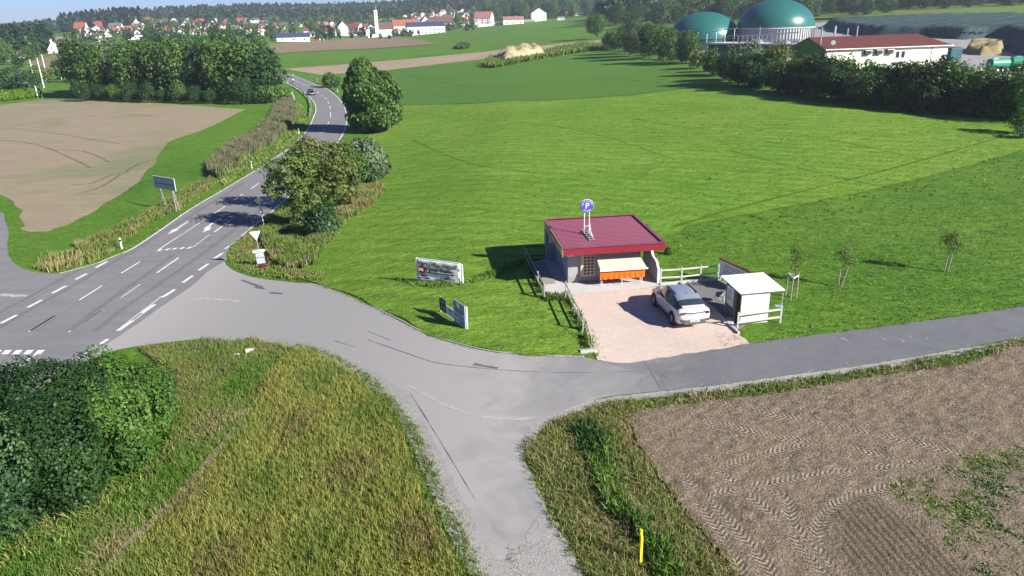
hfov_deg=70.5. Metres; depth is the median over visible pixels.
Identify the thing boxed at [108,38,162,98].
woodland tree
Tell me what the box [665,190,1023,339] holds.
lawn tufts
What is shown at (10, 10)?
sky
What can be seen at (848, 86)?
hedge shrub
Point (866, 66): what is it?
hedge shrub
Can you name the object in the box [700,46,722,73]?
hedge tree
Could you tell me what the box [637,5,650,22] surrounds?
wood edge tree
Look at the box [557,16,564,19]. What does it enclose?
outbuilding
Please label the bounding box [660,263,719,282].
wooden fence
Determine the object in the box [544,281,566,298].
stair fence
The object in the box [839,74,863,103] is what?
hedge shrub
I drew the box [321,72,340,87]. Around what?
round shrub
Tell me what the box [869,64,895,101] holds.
hedge shrub
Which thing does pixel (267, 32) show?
village tree
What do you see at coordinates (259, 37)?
broadleaf tree
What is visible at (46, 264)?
verge weeds
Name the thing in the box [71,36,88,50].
broadleaf tree
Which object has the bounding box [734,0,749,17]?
wood edge tree
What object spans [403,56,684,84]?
field tramline
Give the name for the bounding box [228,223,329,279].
bank weeds
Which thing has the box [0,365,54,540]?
dogwood shrub
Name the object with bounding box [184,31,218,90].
woodland tree
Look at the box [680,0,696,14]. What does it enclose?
wood edge tree
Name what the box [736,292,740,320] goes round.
door
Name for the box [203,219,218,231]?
turn arrow
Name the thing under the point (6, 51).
leafy tree
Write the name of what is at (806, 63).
hedge shrub
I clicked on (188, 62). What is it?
woodland tree
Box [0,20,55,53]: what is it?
skyline wood
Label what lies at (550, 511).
edge grass
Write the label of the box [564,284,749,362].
gravel lot
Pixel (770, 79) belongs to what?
hedge shrub
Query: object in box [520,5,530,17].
belt tree
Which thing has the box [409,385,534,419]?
road dust
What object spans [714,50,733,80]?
hedge shrub
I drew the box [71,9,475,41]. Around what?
garden greenery
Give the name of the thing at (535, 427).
gravel verge
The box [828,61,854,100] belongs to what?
hedge shrub
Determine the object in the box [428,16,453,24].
barn
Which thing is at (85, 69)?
woodland tree
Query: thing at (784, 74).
hedge shrub
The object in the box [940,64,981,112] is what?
hedge shrub
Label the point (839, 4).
wood edge tree
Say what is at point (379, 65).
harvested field
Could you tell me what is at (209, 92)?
woodland shrub
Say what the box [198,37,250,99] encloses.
woodland tree
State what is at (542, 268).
board walk
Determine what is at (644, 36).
hedge tree
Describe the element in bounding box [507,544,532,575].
edge grass
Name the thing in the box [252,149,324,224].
walnut tree
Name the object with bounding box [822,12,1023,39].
silage heap
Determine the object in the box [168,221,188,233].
straight arrow
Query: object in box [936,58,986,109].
hedge shrub
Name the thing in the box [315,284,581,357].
edge grass
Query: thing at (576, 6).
belt tree
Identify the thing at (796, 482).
ploughed field
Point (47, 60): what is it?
chapel tilled field
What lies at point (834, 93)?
hedge shrub
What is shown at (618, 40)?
hedge tree
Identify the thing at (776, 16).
gas dome
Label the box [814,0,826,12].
wood edge tree
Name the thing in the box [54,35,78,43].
hill harvested field
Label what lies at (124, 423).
hazel shrub
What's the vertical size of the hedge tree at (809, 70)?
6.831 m
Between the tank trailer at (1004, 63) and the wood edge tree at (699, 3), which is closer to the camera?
the tank trailer at (1004, 63)
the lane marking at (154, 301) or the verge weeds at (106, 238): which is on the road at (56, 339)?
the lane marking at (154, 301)
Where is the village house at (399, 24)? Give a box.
[392,19,416,29]
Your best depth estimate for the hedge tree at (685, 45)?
209.90 m
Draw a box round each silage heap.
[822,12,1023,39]
[1002,27,1023,56]
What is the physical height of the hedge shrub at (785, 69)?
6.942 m
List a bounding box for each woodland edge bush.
[250,84,278,102]
[274,86,292,98]
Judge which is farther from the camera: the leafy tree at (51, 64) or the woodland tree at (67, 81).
the leafy tree at (51, 64)
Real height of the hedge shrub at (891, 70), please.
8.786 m
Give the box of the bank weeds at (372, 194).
[335,180,384,218]
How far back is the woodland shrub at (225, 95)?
189.41 m
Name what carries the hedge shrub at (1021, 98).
on the ground at (182, 160)
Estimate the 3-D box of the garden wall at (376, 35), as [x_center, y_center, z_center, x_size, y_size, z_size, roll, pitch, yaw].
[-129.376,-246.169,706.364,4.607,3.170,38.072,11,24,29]
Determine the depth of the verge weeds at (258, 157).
117.51 m
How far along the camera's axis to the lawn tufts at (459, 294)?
46.46 m
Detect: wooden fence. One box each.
[524,246,544,292]
[526,245,544,257]
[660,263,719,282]
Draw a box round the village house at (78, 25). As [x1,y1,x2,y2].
[73,22,88,32]
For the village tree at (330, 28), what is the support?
on the ground at (182, 160)
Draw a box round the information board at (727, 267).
[719,258,751,279]
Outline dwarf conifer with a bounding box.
[663,247,672,254]
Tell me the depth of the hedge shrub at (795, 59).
134.00 m
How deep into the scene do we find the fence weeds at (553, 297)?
45.06 m
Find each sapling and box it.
[784,241,806,301]
[833,243,857,286]
[938,229,972,271]
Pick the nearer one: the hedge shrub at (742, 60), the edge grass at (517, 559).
the edge grass at (517, 559)
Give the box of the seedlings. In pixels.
[889,445,1023,575]
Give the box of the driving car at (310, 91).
[307,89,314,94]
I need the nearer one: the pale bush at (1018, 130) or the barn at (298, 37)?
the pale bush at (1018, 130)
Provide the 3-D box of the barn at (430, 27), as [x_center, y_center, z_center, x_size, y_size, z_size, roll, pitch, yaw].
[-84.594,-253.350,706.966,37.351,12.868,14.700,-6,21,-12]
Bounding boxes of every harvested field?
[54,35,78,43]
[287,40,600,74]
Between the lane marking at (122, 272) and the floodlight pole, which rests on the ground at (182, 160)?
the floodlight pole
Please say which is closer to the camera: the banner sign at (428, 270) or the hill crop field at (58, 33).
the banner sign at (428, 270)
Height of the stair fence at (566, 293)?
1.150 m
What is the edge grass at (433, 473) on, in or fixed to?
on the gravel verge at (410, 408)
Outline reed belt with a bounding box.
[205,95,297,178]
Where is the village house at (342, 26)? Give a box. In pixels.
[335,21,347,35]
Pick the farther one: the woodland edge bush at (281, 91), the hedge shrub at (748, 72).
the woodland edge bush at (281, 91)
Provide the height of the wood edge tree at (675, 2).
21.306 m
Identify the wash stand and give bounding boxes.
[774,293,783,306]
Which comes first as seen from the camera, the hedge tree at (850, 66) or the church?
the hedge tree at (850, 66)
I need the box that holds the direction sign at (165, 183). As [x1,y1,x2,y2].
[152,175,180,211]
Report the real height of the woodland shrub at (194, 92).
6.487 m
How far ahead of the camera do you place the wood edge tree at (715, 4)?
462.12 m
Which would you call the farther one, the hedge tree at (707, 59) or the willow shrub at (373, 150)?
the hedge tree at (707, 59)
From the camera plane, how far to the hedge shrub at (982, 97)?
103.88 m
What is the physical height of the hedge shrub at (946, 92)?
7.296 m
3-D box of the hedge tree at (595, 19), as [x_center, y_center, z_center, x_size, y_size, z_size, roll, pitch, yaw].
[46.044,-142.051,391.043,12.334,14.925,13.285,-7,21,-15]
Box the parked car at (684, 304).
[651,283,709,325]
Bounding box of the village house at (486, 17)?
[474,11,493,24]
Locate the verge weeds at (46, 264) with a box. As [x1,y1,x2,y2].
[33,246,114,271]
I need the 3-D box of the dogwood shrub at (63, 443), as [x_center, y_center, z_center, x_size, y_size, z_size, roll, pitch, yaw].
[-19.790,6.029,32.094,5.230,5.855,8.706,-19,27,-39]
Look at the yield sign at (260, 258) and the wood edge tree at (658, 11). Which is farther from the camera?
the wood edge tree at (658, 11)
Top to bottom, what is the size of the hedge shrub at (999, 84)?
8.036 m
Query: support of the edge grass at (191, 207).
on the ground at (182, 160)
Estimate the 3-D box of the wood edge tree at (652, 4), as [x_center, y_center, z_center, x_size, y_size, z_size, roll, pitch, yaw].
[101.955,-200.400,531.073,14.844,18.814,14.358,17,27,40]
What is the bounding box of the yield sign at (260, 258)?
[249,231,264,263]
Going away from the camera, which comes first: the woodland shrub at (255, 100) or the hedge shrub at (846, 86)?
the hedge shrub at (846, 86)
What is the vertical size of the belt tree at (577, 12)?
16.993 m
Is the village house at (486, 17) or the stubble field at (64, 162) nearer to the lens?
the stubble field at (64, 162)
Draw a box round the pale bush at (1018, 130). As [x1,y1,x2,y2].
[1012,125,1023,136]
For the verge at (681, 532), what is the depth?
27.20 m
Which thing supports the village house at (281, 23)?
on the ground at (182, 160)
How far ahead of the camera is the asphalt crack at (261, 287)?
53.58 m
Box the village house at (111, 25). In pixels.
[108,22,123,28]
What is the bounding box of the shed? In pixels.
[721,272,784,323]
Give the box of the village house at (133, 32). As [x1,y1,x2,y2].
[130,29,139,34]
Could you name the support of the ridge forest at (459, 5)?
on the ground at (182, 160)
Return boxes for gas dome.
[669,12,736,50]
[736,0,815,41]
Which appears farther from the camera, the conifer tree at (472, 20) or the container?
the conifer tree at (472, 20)
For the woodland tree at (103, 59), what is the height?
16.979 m
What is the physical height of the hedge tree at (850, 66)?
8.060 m
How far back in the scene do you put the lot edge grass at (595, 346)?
39.15 m
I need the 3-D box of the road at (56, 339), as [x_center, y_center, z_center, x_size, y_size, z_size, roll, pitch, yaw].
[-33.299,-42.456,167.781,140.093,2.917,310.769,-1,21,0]
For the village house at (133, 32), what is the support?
on the ground at (182, 160)
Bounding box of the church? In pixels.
[374,6,392,33]
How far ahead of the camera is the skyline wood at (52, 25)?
1217.21 m
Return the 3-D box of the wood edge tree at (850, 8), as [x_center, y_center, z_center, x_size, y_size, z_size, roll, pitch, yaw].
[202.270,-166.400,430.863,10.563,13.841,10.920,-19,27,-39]
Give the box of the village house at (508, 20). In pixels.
[502,16,523,24]
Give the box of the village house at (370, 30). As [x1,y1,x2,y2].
[366,26,375,34]
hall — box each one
[128,34,142,39]
[791,26,953,67]
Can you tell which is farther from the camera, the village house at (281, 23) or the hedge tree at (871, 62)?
the village house at (281, 23)
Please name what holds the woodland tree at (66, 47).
on the ground at (182, 160)
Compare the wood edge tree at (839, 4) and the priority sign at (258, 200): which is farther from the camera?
the wood edge tree at (839, 4)
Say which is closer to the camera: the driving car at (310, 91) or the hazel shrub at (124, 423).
the hazel shrub at (124, 423)
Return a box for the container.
[946,47,962,59]
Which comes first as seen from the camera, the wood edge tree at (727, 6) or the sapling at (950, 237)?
the sapling at (950, 237)
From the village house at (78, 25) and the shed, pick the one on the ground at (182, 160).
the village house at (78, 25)
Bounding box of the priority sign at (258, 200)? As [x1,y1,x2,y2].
[255,196,263,224]
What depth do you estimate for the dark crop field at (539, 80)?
198.35 m
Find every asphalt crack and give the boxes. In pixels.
[4,196,1007,498]
[242,279,497,368]
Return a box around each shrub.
[0,355,120,517]
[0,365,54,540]
[63,343,178,474]
[71,79,91,101]
[91,83,107,100]
[104,82,121,100]
[119,79,138,101]
[137,79,156,102]
[157,90,168,101]
[169,80,185,102]
[185,84,202,103]
[202,87,215,103]
[220,91,231,102]
[227,77,252,104]
[250,89,259,102]
[302,202,341,234]
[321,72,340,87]
[330,143,371,183]
[348,137,391,180]
[602,43,608,51]
[610,41,619,49]
[674,50,688,61]
[708,61,720,75]
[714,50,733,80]
[715,52,733,79]
[727,59,745,85]
[735,50,761,85]
[738,60,768,89]
[745,53,777,87]
[751,64,773,88]
[762,53,785,85]
[762,59,793,92]
[771,66,794,94]
[775,60,797,89]
[783,54,807,68]
[795,50,834,93]
[795,59,820,91]
[811,51,849,98]
[814,61,847,101]
[826,70,849,101]
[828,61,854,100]
[836,73,862,102]
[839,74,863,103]
[840,68,878,105]
[847,64,892,102]
[854,71,888,107]
[866,60,893,101]
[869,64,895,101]
[874,59,920,101]
[892,59,932,101]
[901,55,959,103]
[907,80,949,112]
[916,69,956,111]
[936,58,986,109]
[937,74,966,111]
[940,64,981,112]
[955,66,999,111]
[968,79,995,113]
[984,72,1023,118]
[985,69,1023,119]
[1000,89,1023,118]
[1003,75,1023,119]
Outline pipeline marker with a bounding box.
[638,528,642,563]
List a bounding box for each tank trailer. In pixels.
[985,58,1012,73]
[1008,56,1023,70]
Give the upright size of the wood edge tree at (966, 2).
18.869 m
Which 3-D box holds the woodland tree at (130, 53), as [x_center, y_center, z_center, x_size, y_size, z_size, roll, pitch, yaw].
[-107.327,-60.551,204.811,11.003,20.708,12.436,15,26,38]
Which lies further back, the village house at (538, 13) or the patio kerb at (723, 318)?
the village house at (538, 13)
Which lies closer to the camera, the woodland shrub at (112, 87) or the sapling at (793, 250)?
the sapling at (793, 250)
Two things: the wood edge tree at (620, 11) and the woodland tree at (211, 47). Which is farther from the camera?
the wood edge tree at (620, 11)
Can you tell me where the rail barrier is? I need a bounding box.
[736,307,782,328]
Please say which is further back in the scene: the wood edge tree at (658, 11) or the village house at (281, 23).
the village house at (281, 23)
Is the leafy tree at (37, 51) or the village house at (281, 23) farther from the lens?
the village house at (281, 23)
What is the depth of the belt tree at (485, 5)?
878.29 m
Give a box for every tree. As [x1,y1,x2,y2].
[0,42,15,64]
[0,66,35,90]
[8,54,25,67]
[9,71,42,88]
[17,46,36,59]
[26,64,42,76]
[29,43,43,58]
[38,68,55,81]
[49,58,61,77]
[52,31,105,96]
[54,50,77,90]
[64,49,109,94]
[65,46,105,97]
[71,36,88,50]
[81,41,114,95]
[87,31,119,82]
[97,47,131,96]
[107,35,147,98]
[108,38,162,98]
[124,48,160,99]
[137,36,156,48]
[139,28,175,90]
[139,37,172,99]
[142,19,154,31]
[148,38,192,97]
[157,34,198,99]
[167,18,178,33]
[168,58,202,98]
[177,42,219,98]
[179,27,205,57]
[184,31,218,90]
[194,29,237,97]
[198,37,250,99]
[205,22,226,39]
[209,35,270,100]
[219,27,237,42]
[221,32,259,87]
[231,27,253,39]
[232,47,290,99]
[240,35,276,84]
[250,30,267,47]
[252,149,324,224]
[259,46,279,87]
[264,30,269,36]
[277,133,365,203]
[291,24,299,32]
[309,21,317,30]
[327,24,335,37]
[341,56,403,132]
[451,11,461,28]
[470,12,474,24]
[479,0,492,11]
[487,2,503,19]
[497,2,509,15]
[497,14,502,21]
[509,4,520,15]
[519,5,529,19]
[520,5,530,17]
[528,0,538,13]
[538,1,546,15]
[544,0,560,19]
[557,0,568,15]
[567,5,575,16]
[568,0,578,14]
[576,4,580,15]
[578,0,593,16]
[585,10,607,38]
[601,29,618,47]
[608,3,624,25]
[614,24,635,53]
[617,17,650,55]
[619,12,633,24]
[625,0,644,12]
[635,23,663,58]
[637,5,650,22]
[644,1,657,22]
[649,0,672,24]
[650,25,679,61]
[659,0,680,24]
[669,3,689,22]
[674,29,702,63]
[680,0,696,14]
[686,7,699,15]
[688,49,705,68]
[692,0,713,11]
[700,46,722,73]
[708,0,732,12]
[711,0,738,18]
[721,39,765,84]
[727,0,746,20]
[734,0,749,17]
[740,1,757,12]
[757,40,794,80]
[782,59,808,93]
[799,0,817,14]
[805,56,830,91]
[807,0,823,16]
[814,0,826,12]
[823,0,841,13]
[824,52,858,97]
[835,0,848,12]
[842,0,860,14]
[856,58,885,71]
[857,0,875,14]
[875,0,892,9]
[877,0,898,12]
[895,0,908,8]
[897,0,917,8]
[914,0,933,7]
[918,0,932,7]
[928,54,948,109]
[933,0,955,7]
[951,0,963,5]
[956,0,976,7]
[968,60,1003,84]
[974,0,986,4]
[985,0,997,3]
[994,60,1023,106]
[995,0,1010,4]
[1003,0,1018,5]
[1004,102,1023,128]
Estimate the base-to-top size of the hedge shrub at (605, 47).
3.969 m
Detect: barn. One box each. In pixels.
[274,32,309,41]
[405,21,444,34]
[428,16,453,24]
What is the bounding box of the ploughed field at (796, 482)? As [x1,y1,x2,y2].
[627,344,1023,575]
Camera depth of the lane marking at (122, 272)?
57.63 m
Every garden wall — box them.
[368,33,392,37]
[478,22,502,26]
[524,19,538,21]
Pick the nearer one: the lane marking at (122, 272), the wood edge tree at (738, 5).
the lane marking at (122, 272)
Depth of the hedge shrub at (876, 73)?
117.52 m
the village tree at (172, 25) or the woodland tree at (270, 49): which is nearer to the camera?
the woodland tree at (270, 49)
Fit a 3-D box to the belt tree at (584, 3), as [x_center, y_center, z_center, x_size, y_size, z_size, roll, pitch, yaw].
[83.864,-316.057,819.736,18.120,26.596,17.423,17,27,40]
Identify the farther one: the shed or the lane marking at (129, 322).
the lane marking at (129, 322)
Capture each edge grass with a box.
[86,146,288,266]
[291,342,489,575]
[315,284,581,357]
[382,385,490,574]
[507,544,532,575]
[517,434,592,575]
[589,329,599,357]
[616,403,746,575]
[640,339,1023,409]
[716,332,746,347]
[750,305,1022,344]
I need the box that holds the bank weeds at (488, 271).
[393,256,525,287]
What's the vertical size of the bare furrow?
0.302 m
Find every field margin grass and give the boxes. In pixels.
[0,335,295,575]
[140,336,236,407]
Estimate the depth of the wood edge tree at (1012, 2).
409.26 m
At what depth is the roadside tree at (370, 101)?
130.80 m
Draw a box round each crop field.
[51,30,80,35]
[108,350,459,575]
[387,48,719,104]
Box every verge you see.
[211,336,363,372]
[350,369,489,575]
[522,400,596,448]
[523,338,1023,575]
[595,344,999,403]
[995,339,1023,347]
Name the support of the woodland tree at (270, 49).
on the ground at (182, 160)
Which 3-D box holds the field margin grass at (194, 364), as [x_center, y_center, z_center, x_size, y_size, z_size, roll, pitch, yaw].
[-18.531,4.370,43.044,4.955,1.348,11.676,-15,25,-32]
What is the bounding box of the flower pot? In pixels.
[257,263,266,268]
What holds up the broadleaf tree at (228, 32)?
on the ground at (182, 160)
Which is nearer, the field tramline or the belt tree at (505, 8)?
the field tramline
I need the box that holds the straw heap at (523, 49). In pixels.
[496,43,543,59]
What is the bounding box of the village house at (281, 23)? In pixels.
[273,22,284,28]
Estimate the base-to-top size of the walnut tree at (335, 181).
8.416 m
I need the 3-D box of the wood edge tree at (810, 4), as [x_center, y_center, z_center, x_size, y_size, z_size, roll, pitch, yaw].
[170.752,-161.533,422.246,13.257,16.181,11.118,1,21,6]
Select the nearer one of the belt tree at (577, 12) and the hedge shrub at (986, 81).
the hedge shrub at (986, 81)
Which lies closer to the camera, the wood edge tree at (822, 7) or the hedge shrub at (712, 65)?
the hedge shrub at (712, 65)
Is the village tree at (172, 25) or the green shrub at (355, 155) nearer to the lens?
the green shrub at (355, 155)
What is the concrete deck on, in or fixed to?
on the ground at (182, 160)
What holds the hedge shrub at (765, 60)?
on the ground at (182, 160)
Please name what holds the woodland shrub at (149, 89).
on the ground at (182, 160)
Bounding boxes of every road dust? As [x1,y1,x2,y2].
[0,293,240,301]
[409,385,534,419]
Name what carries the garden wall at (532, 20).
on the ground at (182, 160)
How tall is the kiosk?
2.910 m
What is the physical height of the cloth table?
0.995 m
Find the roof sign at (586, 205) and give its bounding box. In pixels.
[580,199,594,240]
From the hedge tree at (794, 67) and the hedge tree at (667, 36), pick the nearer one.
the hedge tree at (794, 67)
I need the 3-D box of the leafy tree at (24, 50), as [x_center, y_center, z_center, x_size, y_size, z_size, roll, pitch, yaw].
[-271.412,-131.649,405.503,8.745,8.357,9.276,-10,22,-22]
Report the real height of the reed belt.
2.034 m
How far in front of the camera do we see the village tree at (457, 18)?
740.02 m
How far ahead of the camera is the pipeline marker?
23.39 m
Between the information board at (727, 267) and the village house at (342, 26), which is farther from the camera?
the village house at (342, 26)
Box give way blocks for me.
[0,350,43,353]
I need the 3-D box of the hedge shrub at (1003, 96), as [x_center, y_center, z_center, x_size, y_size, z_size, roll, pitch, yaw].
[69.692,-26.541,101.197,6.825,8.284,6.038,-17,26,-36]
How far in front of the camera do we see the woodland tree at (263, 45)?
211.95 m
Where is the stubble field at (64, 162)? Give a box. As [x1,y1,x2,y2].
[0,100,245,231]
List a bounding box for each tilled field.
[26,53,63,68]
[269,37,434,52]
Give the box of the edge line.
[62,74,346,272]
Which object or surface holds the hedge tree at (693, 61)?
on the ground at (182, 160)
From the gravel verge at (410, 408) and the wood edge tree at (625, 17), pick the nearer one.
the gravel verge at (410, 408)
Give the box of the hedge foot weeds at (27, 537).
[0,422,182,569]
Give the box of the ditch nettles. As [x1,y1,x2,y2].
[572,415,687,575]
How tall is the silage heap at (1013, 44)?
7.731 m
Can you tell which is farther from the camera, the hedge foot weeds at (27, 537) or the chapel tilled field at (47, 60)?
the chapel tilled field at (47, 60)
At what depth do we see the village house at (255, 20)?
1100.49 m
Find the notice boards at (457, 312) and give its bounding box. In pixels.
[439,296,467,328]
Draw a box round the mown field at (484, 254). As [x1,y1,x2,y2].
[298,85,1023,354]
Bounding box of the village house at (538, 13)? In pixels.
[530,7,545,20]
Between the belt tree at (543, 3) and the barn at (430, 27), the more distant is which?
the belt tree at (543, 3)
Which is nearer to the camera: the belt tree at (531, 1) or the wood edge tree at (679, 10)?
the wood edge tree at (679, 10)
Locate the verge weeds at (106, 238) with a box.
[73,174,217,253]
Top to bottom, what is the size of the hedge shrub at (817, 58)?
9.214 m
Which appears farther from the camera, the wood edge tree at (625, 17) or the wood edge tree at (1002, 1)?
the wood edge tree at (625, 17)
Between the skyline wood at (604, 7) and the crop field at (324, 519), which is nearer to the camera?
the crop field at (324, 519)
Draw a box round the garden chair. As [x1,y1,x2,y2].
[714,290,724,301]
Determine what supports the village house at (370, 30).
on the ground at (182, 160)
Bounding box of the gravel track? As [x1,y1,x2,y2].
[465,514,584,575]
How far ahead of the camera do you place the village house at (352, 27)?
761.49 m
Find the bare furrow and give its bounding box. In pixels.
[101,408,247,575]
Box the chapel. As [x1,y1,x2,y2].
[45,37,57,52]
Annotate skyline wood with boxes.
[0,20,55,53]
[3,17,60,30]
[56,5,145,31]
[593,0,969,22]
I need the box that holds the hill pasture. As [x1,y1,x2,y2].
[362,17,395,21]
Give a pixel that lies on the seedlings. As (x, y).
(972, 510)
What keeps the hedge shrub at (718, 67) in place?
on the ground at (182, 160)
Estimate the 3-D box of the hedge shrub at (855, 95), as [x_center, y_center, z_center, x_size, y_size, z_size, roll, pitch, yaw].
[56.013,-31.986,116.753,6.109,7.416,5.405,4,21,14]
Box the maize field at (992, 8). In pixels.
[814,1,1023,18]
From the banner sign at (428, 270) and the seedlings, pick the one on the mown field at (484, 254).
the banner sign at (428, 270)
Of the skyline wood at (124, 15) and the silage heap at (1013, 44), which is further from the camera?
the skyline wood at (124, 15)
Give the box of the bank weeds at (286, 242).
[257,203,347,268]
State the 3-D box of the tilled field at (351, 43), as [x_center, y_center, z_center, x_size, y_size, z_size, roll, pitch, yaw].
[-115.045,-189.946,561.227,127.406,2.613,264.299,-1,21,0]
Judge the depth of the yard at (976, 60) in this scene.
210.79 m
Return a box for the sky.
[0,0,402,23]
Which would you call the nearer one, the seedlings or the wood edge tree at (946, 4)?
the seedlings
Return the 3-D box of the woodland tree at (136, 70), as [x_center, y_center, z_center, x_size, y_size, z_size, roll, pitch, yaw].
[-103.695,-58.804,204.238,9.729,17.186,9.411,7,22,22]
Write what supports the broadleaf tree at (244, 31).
on the ground at (182, 160)
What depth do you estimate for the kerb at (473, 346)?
38.65 m
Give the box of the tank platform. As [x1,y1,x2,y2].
[706,27,802,57]
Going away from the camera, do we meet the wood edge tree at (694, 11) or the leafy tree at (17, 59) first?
the leafy tree at (17, 59)
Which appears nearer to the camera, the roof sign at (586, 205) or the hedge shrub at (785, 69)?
the roof sign at (586, 205)
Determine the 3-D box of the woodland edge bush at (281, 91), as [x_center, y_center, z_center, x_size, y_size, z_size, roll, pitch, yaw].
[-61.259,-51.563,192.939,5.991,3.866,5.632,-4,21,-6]
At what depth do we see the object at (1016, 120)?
92.00 m
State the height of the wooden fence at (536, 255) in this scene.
1.150 m
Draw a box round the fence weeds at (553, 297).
[527,260,594,346]
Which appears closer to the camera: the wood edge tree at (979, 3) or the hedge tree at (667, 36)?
the hedge tree at (667, 36)
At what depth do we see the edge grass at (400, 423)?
29.21 m
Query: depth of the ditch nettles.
26.37 m
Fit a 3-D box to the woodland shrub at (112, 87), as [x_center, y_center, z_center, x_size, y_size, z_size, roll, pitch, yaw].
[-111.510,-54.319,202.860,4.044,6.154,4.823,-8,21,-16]
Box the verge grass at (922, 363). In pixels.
[603,337,1023,408]
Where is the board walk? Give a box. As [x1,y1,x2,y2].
[533,261,555,284]
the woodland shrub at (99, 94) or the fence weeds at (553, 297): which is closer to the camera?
the fence weeds at (553, 297)
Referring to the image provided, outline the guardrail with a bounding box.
[288,82,311,118]
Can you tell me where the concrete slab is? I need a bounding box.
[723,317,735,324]
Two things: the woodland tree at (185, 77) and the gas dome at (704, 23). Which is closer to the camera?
the woodland tree at (185, 77)
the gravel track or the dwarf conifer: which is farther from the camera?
the dwarf conifer
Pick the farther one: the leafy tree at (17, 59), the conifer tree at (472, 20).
the conifer tree at (472, 20)
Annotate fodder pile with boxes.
[963,38,1004,54]
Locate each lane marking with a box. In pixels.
[0,253,222,349]
[20,183,258,364]
[76,189,269,359]
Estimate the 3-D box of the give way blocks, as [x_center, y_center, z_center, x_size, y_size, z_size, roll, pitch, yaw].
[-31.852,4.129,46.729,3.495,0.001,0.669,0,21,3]
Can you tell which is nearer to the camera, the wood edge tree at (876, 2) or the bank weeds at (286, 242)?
the bank weeds at (286, 242)
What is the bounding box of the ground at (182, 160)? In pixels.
[0,4,1023,575]
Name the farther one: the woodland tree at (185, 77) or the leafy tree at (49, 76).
the leafy tree at (49, 76)
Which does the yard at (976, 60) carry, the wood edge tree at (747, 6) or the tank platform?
the tank platform
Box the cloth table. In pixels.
[599,269,644,285]
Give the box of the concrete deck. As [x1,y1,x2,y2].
[535,259,659,295]
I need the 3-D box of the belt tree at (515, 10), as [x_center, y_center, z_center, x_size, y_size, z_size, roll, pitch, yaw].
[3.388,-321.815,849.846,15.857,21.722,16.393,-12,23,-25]
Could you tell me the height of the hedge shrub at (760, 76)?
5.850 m
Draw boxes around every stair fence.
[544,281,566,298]
[565,281,583,331]
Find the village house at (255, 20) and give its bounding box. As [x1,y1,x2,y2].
[251,18,259,22]
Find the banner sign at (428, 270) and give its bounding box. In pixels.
[416,257,463,283]
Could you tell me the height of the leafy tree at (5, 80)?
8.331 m
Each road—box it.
[0,73,1023,563]
[84,257,1023,572]
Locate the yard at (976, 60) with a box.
[703,22,1023,76]
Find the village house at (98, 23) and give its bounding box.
[94,21,102,27]
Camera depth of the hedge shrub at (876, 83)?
113.52 m
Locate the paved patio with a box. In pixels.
[684,280,745,328]
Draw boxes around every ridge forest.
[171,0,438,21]
[398,0,594,13]
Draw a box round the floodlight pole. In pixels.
[35,57,43,86]
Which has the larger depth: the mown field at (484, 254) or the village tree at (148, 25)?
the village tree at (148, 25)
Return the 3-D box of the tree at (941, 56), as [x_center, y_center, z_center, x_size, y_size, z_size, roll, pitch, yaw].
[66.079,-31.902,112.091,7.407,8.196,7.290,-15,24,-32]
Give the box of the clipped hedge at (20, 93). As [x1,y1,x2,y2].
[0,86,41,101]
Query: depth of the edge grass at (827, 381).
34.36 m
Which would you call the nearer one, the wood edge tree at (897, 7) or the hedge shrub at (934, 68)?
the hedge shrub at (934, 68)
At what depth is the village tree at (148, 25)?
665.87 m
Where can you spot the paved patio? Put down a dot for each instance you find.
(706, 290)
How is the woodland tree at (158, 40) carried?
on the ground at (182, 160)
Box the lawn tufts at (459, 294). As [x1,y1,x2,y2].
[302,258,582,346]
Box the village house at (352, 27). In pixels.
[346,23,361,33]
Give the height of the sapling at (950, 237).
3.077 m
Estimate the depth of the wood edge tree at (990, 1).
451.09 m
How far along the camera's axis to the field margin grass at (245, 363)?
32.93 m
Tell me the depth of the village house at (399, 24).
781.92 m
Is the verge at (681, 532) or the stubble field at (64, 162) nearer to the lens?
the verge at (681, 532)
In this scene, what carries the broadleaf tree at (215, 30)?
on the ground at (182, 160)
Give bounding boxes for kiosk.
[544,214,665,282]
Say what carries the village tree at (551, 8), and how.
on the ground at (182, 160)
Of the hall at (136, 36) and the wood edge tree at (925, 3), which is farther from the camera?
the hall at (136, 36)
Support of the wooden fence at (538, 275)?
on the mown field at (484, 254)
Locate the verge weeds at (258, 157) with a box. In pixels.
[218,103,309,184]
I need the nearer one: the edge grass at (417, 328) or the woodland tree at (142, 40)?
the edge grass at (417, 328)
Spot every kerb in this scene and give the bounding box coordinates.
[373,306,597,356]
[660,277,719,285]
[680,282,739,333]

